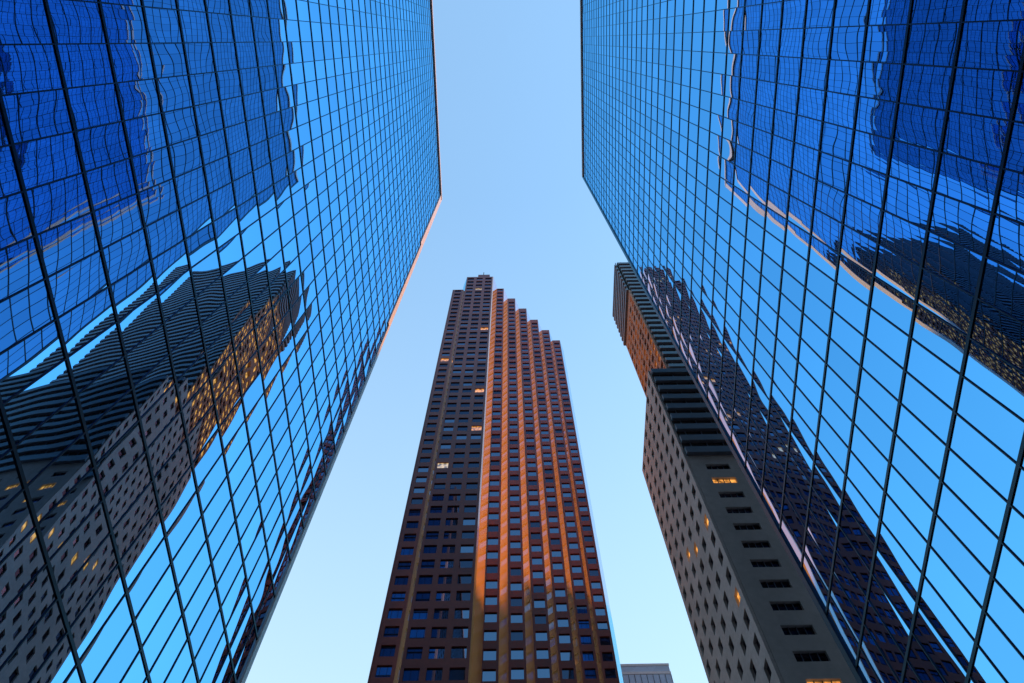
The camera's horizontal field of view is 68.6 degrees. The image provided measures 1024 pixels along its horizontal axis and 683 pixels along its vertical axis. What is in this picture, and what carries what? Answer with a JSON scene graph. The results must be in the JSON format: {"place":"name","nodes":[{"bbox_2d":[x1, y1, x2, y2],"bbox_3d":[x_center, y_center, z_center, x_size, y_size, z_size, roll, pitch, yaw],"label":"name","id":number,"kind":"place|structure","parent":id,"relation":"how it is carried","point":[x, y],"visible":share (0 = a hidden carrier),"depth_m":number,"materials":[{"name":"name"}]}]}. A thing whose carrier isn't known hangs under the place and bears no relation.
{"place":"outdoors","nodes":[
{"label":"outdoors","id":0,"kind":"place"},
{"bbox_2d":[0,0,441,682],"bbox_3d":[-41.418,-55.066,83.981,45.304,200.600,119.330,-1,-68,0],"label":"tower","id":1,"kind":"structure","parent":0,"point":[216,218],"depth_m":41.85,"materials":[{"name":"blue glass"}]},
{"bbox_2d":[245,0,708,682],"label":"sky","id":2,"kind":"structure","parent":0,"point":[517,208],"materials":[{"name":"blue"}]},
{"label":"ground","id":3,"kind":"structure","parent":0,"visible":0},
{"bbox_2d":[367,273,623,682],"bbox_3d":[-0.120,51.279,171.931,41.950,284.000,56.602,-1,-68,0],"label":"red tower","id":4,"kind":"structure","parent":3,"relation":"on","point":[497,574],"depth_m":152.42,"materials":[{"name":"stone"}]},
{"bbox_2d":[620,663,673,682],"bbox_3d":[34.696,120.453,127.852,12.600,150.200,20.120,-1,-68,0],"label":"distant building","id":5,"kind":"structure","parent":3,"relation":"on","point":[649,673],"depth_m":190.77,"materials":[{"name":"grey"}]},
{"bbox_2d":[612,262,685,395],"bbox_3d":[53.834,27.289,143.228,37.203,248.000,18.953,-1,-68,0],"label":"dark tower","id":6,"kind":"structure","parent":3,"relation":"on","point":[647,341],"depth_m":212.79,"materials":[{"name":"concrete"}]},
{"bbox_2d":[642,368,856,682],"bbox_3d":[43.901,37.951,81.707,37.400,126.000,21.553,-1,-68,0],"label":"skyscraper","id":7,"kind":"structure","parent":3,"relation":"on","point":[753,614],"depth_m":94.56,"materials":[{"name":"concrete"}]},
{"bbox_2d":[580,0,1023,682],"bbox_3d":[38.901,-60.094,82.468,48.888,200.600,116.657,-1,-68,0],"label":"tower","id":8,"kind":"structure","parent":3,"relation":"on","point":[812,212],"depth_m":41.15,"materials":[{"name":"blue glass"}]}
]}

